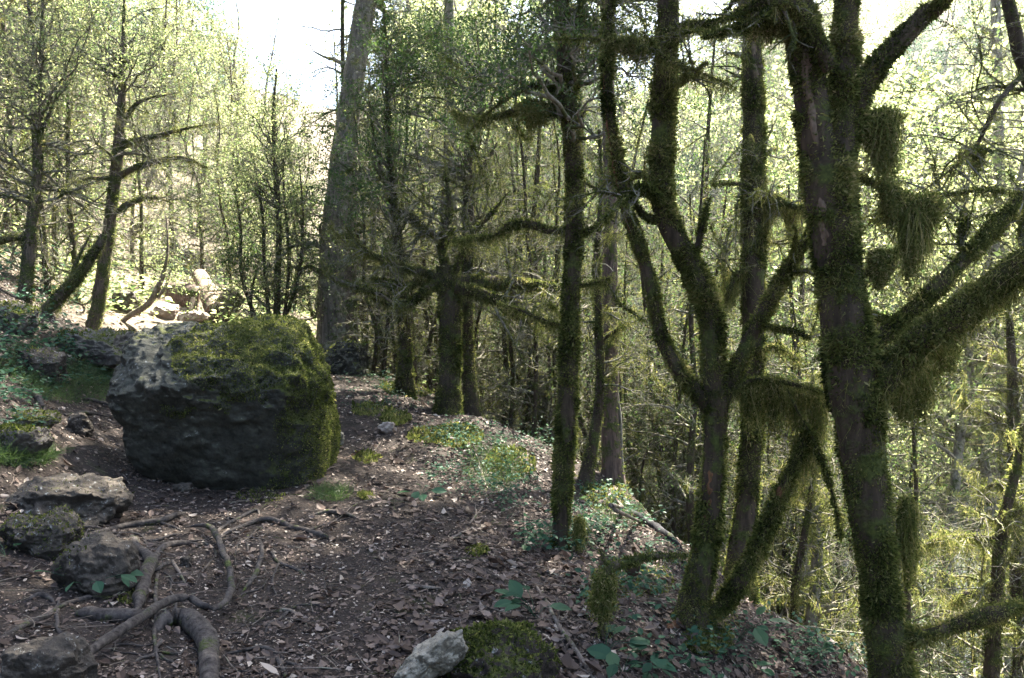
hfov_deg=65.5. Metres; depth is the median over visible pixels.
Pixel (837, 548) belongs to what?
thin mossy tree
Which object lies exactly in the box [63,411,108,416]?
exposed root
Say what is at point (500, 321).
slim mossy stem
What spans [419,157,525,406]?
slim mossy stem
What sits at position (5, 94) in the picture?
slender sunlit tree
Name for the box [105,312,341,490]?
boulder
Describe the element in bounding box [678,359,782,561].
slim mossy stem
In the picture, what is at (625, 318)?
slim mossy stem
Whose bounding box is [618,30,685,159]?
tall leafy tree
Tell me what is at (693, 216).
slim mossy stem
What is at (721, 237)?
thin mossy tree
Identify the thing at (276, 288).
tree
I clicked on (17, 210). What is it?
thin mossy tree
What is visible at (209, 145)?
thin mossy tree
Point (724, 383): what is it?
mossy tree
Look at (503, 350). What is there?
thin mossy tree
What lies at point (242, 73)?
slender sunlit tree
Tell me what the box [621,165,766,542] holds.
thin mossy tree
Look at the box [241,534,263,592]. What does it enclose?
exposed root
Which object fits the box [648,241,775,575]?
slim mossy stem
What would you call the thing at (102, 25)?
slender sunlit tree
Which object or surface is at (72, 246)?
thin mossy tree
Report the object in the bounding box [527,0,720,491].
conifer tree
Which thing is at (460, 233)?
thin mossy tree
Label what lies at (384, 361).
slim mossy stem
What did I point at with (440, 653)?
stone
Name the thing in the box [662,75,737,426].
tall leafy tree
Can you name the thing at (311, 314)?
thin mossy tree
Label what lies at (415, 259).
slim mossy stem
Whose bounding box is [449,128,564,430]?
slim mossy stem
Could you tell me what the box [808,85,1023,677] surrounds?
broadleaf tree
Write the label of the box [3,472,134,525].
rock
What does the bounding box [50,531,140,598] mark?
rock
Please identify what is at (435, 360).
slim mossy stem
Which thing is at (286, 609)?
fallen stick
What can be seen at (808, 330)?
thin mossy tree
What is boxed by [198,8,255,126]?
leafy tree
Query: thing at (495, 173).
mossy tree
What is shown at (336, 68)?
slim mossy stem
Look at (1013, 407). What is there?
mossy tree
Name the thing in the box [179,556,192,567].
stone
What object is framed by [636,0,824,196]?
broadleaf tree
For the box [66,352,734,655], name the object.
moss cushions
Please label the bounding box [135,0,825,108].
sky
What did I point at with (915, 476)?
thin mossy tree
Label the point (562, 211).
slim mossy stem
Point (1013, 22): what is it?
mossy tree
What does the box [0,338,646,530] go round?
grass
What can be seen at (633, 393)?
slim mossy stem
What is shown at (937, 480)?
thin mossy tree
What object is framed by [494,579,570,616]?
leafy plant
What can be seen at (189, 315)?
rock
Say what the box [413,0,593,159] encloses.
broadleaf tree
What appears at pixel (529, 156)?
tall leafy tree
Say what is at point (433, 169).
leafy tree
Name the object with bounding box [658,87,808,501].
broadleaf tree
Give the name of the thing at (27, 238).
bare limbed tree
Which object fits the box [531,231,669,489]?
slim mossy stem
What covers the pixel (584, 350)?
thin mossy tree
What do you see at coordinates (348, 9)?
broadleaf tree
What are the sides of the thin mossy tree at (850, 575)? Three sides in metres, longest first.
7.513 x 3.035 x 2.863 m
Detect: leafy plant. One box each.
[0,541,21,556]
[33,567,143,592]
[398,483,446,500]
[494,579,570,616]
[587,637,677,677]
[605,624,649,665]
[688,606,790,646]
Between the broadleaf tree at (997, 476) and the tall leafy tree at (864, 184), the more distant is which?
the tall leafy tree at (864, 184)
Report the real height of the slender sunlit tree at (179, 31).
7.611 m
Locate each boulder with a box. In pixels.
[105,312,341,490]
[325,338,370,376]
[437,616,562,677]
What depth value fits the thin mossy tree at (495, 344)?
18.00 m
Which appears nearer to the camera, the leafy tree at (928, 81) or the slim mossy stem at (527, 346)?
the slim mossy stem at (527, 346)
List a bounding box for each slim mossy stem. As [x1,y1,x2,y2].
[293,33,415,358]
[298,78,425,377]
[323,34,437,378]
[335,24,456,383]
[341,27,444,376]
[343,23,461,385]
[347,70,435,377]
[361,141,438,343]
[371,94,495,394]
[379,48,496,394]
[380,178,444,359]
[417,97,525,406]
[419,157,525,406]
[422,148,554,412]
[426,0,528,408]
[438,157,521,420]
[441,127,548,435]
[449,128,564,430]
[451,0,601,469]
[456,0,599,460]
[473,182,551,427]
[474,178,639,447]
[479,146,592,449]
[483,241,619,453]
[488,63,644,473]
[520,97,657,510]
[529,130,623,452]
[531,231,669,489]
[547,196,623,453]
[577,304,660,503]
[581,201,680,522]
[582,189,669,468]
[618,199,730,520]
[622,303,730,540]
[622,304,773,559]
[623,344,654,483]
[631,185,739,571]
[633,212,738,530]
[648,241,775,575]
[667,242,768,490]
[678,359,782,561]
[694,243,831,572]
[696,375,850,613]
[729,263,857,622]
[736,270,847,621]
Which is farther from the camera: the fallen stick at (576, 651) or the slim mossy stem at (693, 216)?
the slim mossy stem at (693, 216)
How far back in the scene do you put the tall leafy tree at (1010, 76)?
52.56 m
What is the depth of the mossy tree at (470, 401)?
10.30 m
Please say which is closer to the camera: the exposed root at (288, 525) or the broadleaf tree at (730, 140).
the exposed root at (288, 525)
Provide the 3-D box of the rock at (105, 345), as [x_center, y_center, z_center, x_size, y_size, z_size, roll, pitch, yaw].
[-4.732,0.130,9.117,0.946,0.556,0.806,0,2,0]
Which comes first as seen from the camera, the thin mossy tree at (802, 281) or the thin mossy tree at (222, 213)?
the thin mossy tree at (802, 281)
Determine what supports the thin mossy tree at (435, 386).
on the forest floor
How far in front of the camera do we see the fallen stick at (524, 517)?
5.48 m
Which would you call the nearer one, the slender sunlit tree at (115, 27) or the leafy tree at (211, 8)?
the slender sunlit tree at (115, 27)
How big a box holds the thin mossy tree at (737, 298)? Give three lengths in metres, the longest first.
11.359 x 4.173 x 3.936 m
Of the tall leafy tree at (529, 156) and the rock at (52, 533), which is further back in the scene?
the tall leafy tree at (529, 156)
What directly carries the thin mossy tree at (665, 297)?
on the forest floor
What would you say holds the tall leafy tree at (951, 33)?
on the forest floor
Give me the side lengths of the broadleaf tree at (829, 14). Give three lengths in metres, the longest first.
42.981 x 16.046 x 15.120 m
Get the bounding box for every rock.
[0,299,42,333]
[0,422,53,457]
[0,504,84,560]
[0,631,98,677]
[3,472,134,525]
[10,408,61,428]
[16,345,67,384]
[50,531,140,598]
[53,327,135,368]
[66,412,93,439]
[112,288,140,314]
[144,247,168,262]
[149,302,178,319]
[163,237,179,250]
[175,247,199,270]
[177,310,211,322]
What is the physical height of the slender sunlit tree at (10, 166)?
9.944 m
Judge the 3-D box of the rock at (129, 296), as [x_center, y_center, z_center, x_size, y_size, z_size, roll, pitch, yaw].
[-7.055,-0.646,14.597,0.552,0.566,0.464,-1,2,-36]
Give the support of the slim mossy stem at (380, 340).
on the forest floor
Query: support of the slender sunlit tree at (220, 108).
on the forest floor
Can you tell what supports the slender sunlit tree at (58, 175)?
on the forest floor
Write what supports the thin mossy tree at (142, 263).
on the forest floor
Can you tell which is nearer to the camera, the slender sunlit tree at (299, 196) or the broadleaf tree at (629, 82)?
the slender sunlit tree at (299, 196)
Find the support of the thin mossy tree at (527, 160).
on the forest floor
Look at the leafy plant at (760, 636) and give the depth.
4.01 m
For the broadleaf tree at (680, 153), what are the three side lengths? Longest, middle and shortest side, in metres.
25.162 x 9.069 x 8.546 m
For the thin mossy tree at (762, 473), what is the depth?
10.32 m
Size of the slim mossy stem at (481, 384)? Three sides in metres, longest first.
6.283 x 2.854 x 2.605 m
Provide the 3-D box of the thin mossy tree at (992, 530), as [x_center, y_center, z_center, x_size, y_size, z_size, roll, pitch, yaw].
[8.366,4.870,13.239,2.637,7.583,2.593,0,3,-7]
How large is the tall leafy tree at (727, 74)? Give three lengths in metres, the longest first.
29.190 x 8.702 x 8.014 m
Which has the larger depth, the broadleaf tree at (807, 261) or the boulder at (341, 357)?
the broadleaf tree at (807, 261)
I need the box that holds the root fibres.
[26,491,350,677]
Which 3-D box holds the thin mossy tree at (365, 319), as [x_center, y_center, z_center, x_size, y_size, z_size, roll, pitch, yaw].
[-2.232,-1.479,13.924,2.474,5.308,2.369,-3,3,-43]
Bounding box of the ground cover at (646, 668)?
[0,220,866,677]
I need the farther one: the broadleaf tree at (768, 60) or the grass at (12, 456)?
the broadleaf tree at (768, 60)
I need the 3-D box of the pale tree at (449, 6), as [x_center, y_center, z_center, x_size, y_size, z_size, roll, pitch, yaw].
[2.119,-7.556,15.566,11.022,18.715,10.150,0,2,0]
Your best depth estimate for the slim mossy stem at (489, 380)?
13.74 m
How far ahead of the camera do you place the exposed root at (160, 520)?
5.13 m
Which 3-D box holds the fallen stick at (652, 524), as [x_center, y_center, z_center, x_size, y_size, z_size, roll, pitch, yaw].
[1.178,1.570,6.734,0.180,0.201,1.388,0,2,-8]
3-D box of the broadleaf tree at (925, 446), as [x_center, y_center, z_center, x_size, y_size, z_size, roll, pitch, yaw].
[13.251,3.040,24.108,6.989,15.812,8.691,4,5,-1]
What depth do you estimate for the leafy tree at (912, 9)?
86.86 m
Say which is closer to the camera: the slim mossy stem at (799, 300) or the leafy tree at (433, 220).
the slim mossy stem at (799, 300)
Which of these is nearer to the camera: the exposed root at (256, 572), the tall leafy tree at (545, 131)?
the exposed root at (256, 572)
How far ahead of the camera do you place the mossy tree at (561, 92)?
5.28 m
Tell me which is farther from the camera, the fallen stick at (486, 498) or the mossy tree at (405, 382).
the mossy tree at (405, 382)
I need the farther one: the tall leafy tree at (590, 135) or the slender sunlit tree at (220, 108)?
the tall leafy tree at (590, 135)
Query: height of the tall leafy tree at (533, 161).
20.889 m
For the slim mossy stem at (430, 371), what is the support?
on the forest floor
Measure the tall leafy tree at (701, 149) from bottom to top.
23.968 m
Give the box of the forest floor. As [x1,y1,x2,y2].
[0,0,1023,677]
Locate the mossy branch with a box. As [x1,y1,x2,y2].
[583,542,697,641]
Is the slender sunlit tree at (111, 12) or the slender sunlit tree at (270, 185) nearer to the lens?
the slender sunlit tree at (270, 185)
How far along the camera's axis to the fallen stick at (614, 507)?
5.55 m
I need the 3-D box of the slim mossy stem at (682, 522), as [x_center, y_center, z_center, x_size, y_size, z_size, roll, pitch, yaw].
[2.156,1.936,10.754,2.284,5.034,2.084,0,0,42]
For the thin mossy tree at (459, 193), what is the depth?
15.09 m
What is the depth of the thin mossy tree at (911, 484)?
11.16 m
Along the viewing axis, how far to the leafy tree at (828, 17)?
84.02 m
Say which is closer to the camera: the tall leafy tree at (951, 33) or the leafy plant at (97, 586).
the leafy plant at (97, 586)
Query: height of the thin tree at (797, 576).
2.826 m
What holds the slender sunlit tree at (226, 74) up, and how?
on the forest floor
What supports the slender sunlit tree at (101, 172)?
on the forest floor
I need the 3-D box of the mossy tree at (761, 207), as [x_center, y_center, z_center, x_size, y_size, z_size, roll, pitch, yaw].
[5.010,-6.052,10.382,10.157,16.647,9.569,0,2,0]
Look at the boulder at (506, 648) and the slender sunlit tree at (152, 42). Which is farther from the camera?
the slender sunlit tree at (152, 42)
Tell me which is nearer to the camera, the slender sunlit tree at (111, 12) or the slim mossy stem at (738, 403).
the slim mossy stem at (738, 403)
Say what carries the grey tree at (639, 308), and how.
on the forest floor
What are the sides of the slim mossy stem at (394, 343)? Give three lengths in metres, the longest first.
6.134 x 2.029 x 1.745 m
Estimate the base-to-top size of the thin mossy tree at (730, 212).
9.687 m
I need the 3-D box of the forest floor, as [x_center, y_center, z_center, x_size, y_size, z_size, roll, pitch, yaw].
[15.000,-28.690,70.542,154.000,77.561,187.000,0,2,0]
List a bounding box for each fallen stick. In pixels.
[171,559,186,586]
[272,608,307,626]
[406,584,440,588]
[449,527,471,539]
[468,504,482,524]
[475,454,488,504]
[497,509,526,556]
[533,583,592,677]
[577,489,640,522]
[586,518,611,535]
[624,508,683,550]
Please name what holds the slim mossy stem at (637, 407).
on the forest floor
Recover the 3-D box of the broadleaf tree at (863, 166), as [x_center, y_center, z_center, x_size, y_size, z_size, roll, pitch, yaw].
[9.065,1.278,20.517,6.762,18.088,6.400,0,2,12]
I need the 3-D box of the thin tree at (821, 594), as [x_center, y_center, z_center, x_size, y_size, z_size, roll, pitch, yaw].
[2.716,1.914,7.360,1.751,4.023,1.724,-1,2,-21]
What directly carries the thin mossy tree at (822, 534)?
on the forest floor
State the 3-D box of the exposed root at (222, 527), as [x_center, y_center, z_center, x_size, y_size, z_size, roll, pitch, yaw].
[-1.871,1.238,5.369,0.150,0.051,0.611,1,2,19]
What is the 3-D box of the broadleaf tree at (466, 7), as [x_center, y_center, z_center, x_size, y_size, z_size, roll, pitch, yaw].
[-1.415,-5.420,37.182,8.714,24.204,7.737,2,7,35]
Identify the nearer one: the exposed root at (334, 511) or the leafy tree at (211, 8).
the exposed root at (334, 511)
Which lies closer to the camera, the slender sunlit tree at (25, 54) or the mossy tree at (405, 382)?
the mossy tree at (405, 382)
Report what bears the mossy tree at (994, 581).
on the forest floor
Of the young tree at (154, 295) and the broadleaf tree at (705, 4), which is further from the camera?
the broadleaf tree at (705, 4)
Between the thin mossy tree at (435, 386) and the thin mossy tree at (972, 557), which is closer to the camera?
the thin mossy tree at (435, 386)
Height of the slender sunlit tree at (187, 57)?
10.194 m
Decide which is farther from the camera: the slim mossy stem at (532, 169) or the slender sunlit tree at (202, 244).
the slender sunlit tree at (202, 244)
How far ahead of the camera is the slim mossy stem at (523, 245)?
12.72 m
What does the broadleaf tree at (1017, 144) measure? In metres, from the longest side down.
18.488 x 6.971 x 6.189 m
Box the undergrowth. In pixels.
[0,51,957,677]
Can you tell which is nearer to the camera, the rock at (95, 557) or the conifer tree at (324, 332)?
the rock at (95, 557)
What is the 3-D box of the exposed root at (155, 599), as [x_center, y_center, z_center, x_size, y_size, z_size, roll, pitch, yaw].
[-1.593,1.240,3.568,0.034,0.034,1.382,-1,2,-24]
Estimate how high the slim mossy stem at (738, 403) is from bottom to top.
8.286 m
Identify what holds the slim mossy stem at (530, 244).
on the forest floor
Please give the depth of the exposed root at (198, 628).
3.34 m
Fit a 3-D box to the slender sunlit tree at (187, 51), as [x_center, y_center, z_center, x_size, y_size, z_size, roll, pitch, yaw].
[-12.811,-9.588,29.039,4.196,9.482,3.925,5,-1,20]
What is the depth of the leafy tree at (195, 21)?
51.58 m
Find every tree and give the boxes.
[0,0,57,219]
[0,0,78,216]
[0,0,111,295]
[0,0,114,233]
[0,0,132,239]
[0,0,144,270]
[0,0,145,303]
[0,0,151,275]
[0,0,157,271]
[0,72,89,249]
[2,0,78,178]
[2,0,137,308]
[18,0,117,133]
[20,0,159,72]
[30,0,144,115]
[34,0,260,330]
[50,0,180,202]
[67,0,137,76]
[76,33,182,291]
[78,0,155,131]
[92,2,199,268]
[97,0,177,78]
[113,0,177,97]
[115,0,202,142]
[116,0,171,76]
[119,216,195,321]
[122,0,229,282]
[125,0,226,190]
[130,0,222,139]
[130,15,208,179]
[133,0,215,149]
[136,0,255,127]
[155,57,246,274]
[167,0,233,172]
[173,0,271,243]
[173,85,233,233]
[176,32,359,333]
[176,61,274,306]
[181,0,272,217]
[182,89,259,275]
[185,99,271,284]
[187,0,287,226]
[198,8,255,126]
[206,56,266,205]
[219,74,260,205]
[223,82,301,290]
[228,4,318,186]
[229,107,313,280]
[239,94,294,270]
[239,135,324,312]
[242,0,419,357]
[255,88,325,216]
[260,65,321,218]
[266,0,438,386]
[271,128,327,307]
[271,133,320,289]
[272,181,326,320]
[285,111,321,192]
[294,0,531,399]
[296,0,517,127]
[304,132,592,415]
[309,117,438,377]
[325,98,415,347]
[332,2,581,416]
[335,16,423,234]
[346,0,526,138]
[358,177,437,369]
[359,73,488,393]
[361,61,429,238]
[362,12,434,224]
[364,0,505,329]
[365,0,466,139]
[369,164,459,322]
[377,155,437,365]
[380,0,555,347]
[394,78,514,349]
[405,168,502,376]
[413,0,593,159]
[414,1,502,226]
[420,16,523,414]
[420,52,589,426]
[423,0,724,553]
[443,0,461,389]
[475,0,547,407]
[475,26,650,488]
[478,244,543,419]
[479,0,626,459]
[488,147,593,418]
[492,60,550,272]
[497,96,640,455]
[499,1,655,289]
[500,0,651,218]
[502,78,590,365]
[503,0,601,360]
[507,0,668,493]
[507,96,672,488]
[525,33,619,315]
[526,155,638,409]
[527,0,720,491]
[532,0,876,631]
[545,2,698,431]
[576,291,737,539]
[580,199,717,505]
[581,98,734,489]
[582,76,770,540]
[585,63,741,502]
[587,56,650,362]
[591,198,693,495]
[597,0,741,202]
[597,0,779,515]
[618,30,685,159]
[620,78,706,311]
[620,105,780,567]
[621,165,738,570]
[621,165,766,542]
[623,228,739,564]
[624,168,796,595]
[627,223,739,569]
[627,289,687,542]
[632,130,727,359]
[633,200,641,393]
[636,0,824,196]
[649,1,827,257]
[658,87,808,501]
[659,140,831,568]
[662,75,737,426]
[665,0,900,606]
[667,185,780,477]
[672,19,1000,603]
[674,38,781,504]
[679,171,854,609]
[680,0,1023,677]
[698,52,900,617]
[705,230,824,620]
[712,140,819,404]
[715,0,934,311]
[718,140,859,641]
[720,36,792,142]
[722,266,865,663]
[724,368,851,622]
[726,429,864,659]
[730,331,917,661]
[732,40,973,662]
[734,135,816,456]
[734,159,816,356]
[738,282,903,657]
[758,187,922,652]
[767,364,954,677]
[768,89,911,422]
[771,437,890,659]
[772,277,865,662]
[802,0,1023,677]
[807,103,927,263]
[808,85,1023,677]
[822,1,865,39]
[823,304,1012,677]
[824,308,977,677]
[842,453,983,675]
[843,423,1023,677]
[846,301,1006,677]
[847,473,950,675]
[853,560,972,677]
[858,0,1023,340]
[860,56,945,281]
[861,200,972,488]
[870,0,927,84]
[870,11,978,209]
[872,78,917,190]
[882,188,1023,570]
[886,0,944,57]
[887,180,1023,622]
[888,32,978,188]
[889,64,1023,569]
[893,378,985,677]
[896,476,1005,677]
[898,0,1003,226]
[906,349,992,676]
[911,592,947,677]
[913,0,1023,119]
[918,514,1009,675]
[919,270,1023,677]
[923,73,1023,482]
[925,552,1011,677]
[926,512,976,654]
[928,0,1023,484]
[932,0,1023,209]
[934,464,986,676]
[934,500,1023,677]
[957,528,989,667]
[960,432,1023,676]
[975,0,1023,207]
[976,587,1012,676]
[982,0,1023,110]
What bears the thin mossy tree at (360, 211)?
on the forest floor
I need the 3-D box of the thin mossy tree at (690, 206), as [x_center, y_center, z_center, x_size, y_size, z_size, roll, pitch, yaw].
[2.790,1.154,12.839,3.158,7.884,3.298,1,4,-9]
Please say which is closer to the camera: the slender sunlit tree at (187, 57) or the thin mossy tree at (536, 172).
the thin mossy tree at (536, 172)
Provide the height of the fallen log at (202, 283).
1.230 m
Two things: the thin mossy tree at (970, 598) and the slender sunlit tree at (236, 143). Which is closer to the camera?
the slender sunlit tree at (236, 143)
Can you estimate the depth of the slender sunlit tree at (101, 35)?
34.27 m
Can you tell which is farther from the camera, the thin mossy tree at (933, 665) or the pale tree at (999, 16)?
the pale tree at (999, 16)
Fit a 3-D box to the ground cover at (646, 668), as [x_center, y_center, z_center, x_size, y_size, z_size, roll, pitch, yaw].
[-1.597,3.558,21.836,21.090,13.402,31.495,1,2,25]
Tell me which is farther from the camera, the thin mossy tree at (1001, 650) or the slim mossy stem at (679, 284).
the slim mossy stem at (679, 284)
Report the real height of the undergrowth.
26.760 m
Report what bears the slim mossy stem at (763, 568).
on the forest floor
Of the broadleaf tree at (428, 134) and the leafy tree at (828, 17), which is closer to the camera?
the broadleaf tree at (428, 134)
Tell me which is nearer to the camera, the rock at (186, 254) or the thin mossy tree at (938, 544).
the thin mossy tree at (938, 544)
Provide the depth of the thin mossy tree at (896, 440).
11.87 m
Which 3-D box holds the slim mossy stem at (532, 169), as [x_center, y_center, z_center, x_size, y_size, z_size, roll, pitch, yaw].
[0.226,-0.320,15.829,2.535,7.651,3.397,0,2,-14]
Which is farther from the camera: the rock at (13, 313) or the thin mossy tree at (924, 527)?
the thin mossy tree at (924, 527)
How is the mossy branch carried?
on the forest floor
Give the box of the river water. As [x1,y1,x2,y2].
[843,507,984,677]
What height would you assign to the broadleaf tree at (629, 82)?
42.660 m
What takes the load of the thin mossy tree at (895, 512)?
on the forest floor
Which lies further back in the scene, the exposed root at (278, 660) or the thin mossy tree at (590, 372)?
the thin mossy tree at (590, 372)
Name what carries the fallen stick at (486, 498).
on the forest floor
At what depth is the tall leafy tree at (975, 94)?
55.54 m
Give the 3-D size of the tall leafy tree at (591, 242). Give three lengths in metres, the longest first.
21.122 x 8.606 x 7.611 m
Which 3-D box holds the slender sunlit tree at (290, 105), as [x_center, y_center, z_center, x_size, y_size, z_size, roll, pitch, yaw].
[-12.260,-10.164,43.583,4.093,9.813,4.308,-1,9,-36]
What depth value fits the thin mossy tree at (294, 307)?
17.42 m
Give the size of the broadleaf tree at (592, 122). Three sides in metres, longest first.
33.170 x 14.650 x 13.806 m
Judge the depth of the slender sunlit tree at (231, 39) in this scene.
27.58 m
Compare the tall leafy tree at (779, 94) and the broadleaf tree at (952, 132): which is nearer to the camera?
the broadleaf tree at (952, 132)
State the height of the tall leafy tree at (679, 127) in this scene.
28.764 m
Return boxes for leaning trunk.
[38,227,107,322]
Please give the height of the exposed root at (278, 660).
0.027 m
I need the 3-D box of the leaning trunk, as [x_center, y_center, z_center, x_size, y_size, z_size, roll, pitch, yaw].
[-5.405,-0.734,9.711,0.971,1.269,0.356,0,2,0]
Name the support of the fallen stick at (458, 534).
on the forest floor
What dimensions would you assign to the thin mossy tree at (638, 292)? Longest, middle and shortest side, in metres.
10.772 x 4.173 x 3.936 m
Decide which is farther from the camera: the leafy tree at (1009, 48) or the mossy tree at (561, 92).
the leafy tree at (1009, 48)
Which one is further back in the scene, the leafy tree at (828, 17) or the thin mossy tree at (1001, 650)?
the leafy tree at (828, 17)
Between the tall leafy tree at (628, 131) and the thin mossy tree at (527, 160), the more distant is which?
the tall leafy tree at (628, 131)
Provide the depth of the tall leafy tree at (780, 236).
45.78 m
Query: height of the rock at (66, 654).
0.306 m
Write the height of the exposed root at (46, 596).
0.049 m
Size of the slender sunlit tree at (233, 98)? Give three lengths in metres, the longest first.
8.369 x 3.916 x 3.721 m
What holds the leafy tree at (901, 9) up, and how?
on the forest floor
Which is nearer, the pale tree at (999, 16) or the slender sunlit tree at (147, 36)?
the pale tree at (999, 16)
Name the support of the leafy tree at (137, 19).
on the forest floor
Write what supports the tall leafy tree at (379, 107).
on the forest floor
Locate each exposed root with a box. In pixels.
[0,386,45,409]
[1,594,91,637]
[24,591,55,603]
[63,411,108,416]
[72,606,163,622]
[74,396,107,404]
[83,512,188,535]
[83,525,103,528]
[90,523,235,654]
[129,529,201,608]
[141,533,216,583]
[150,607,219,677]
[152,571,160,677]
[217,508,259,531]
[221,516,333,540]
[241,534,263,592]
[271,548,307,596]
[273,653,317,676]
[310,509,359,518]
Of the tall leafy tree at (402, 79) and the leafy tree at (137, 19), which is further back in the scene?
the leafy tree at (137, 19)
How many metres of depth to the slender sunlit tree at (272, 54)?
40.79 m
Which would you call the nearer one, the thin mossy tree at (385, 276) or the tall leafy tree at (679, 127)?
the thin mossy tree at (385, 276)
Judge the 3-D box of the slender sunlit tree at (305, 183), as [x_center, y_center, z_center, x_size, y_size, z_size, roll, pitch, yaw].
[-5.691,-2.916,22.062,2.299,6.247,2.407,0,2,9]
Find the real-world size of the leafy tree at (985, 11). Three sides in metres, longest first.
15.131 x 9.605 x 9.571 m
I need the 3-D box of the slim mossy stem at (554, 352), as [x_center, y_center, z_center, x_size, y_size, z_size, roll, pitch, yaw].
[0.688,-0.628,11.904,2.844,7.281,2.041,0,2,-1]
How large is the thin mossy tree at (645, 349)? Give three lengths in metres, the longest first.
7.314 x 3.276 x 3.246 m
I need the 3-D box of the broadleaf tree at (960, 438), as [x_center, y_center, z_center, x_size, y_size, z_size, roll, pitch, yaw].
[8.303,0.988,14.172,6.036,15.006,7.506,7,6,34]
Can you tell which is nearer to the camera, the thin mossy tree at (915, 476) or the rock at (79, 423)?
the rock at (79, 423)
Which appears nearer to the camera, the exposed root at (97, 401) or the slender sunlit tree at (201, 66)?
the exposed root at (97, 401)
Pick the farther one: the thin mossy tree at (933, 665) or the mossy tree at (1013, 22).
the thin mossy tree at (933, 665)
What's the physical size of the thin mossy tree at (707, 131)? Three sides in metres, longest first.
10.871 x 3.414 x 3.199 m
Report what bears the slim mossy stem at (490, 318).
on the forest floor
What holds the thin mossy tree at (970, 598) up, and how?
on the forest floor
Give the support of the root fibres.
on the forest floor
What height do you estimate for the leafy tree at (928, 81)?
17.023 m
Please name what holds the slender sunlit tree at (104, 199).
on the forest floor
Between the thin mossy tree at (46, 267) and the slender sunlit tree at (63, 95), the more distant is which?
the slender sunlit tree at (63, 95)
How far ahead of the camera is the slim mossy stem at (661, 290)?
13.55 m
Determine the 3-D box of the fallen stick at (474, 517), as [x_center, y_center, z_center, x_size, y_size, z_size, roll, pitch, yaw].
[-0.256,1.236,5.650,0.071,0.019,0.586,0,2,3]
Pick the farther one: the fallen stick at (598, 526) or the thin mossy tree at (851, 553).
the thin mossy tree at (851, 553)
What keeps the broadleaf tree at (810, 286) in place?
on the forest floor
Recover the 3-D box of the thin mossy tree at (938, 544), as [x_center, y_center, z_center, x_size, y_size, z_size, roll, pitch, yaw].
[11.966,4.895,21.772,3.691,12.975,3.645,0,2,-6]
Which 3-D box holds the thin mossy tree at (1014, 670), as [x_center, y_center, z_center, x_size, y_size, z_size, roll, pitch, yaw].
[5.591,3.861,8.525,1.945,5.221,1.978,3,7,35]
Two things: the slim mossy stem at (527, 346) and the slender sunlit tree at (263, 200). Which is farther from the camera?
the slender sunlit tree at (263, 200)
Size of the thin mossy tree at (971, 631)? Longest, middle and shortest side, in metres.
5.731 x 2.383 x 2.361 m
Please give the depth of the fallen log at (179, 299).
15.91 m
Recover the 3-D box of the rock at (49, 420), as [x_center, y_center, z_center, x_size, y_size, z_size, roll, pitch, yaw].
[-3.579,0.616,5.949,0.379,0.193,0.329,0,2,0]
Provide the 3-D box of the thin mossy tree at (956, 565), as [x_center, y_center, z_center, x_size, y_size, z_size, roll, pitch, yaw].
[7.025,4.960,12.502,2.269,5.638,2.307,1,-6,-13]
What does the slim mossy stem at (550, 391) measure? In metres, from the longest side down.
4.958 x 2.284 x 2.084 m
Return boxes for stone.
[172,482,192,492]
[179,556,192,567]
[340,432,344,444]
[378,422,394,433]
[393,629,468,677]
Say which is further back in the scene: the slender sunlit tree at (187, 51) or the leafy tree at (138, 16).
the leafy tree at (138, 16)
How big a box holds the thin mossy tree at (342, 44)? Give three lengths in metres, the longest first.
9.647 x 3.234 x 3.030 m
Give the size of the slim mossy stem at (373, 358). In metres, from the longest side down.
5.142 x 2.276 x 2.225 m
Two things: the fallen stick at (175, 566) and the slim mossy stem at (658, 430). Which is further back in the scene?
the slim mossy stem at (658, 430)
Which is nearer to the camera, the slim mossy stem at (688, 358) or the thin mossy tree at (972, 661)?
the thin mossy tree at (972, 661)
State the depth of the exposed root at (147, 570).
4.09 m
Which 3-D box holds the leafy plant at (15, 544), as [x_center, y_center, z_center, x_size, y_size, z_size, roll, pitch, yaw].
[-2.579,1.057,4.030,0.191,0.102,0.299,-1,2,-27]
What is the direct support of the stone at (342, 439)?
on the forest floor
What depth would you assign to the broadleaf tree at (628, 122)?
55.50 m
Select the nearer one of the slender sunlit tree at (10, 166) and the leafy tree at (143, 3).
the slender sunlit tree at (10, 166)
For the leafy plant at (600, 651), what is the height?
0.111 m
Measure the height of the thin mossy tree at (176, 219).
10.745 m
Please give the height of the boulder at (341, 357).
0.718 m
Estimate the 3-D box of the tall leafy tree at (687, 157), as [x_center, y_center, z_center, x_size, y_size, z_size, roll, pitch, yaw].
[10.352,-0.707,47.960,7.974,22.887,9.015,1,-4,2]
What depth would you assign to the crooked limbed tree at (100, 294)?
11.59 m
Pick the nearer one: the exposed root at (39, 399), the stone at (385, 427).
the exposed root at (39, 399)
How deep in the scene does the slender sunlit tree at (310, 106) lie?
38.41 m
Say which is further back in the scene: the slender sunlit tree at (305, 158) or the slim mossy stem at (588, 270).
the slender sunlit tree at (305, 158)

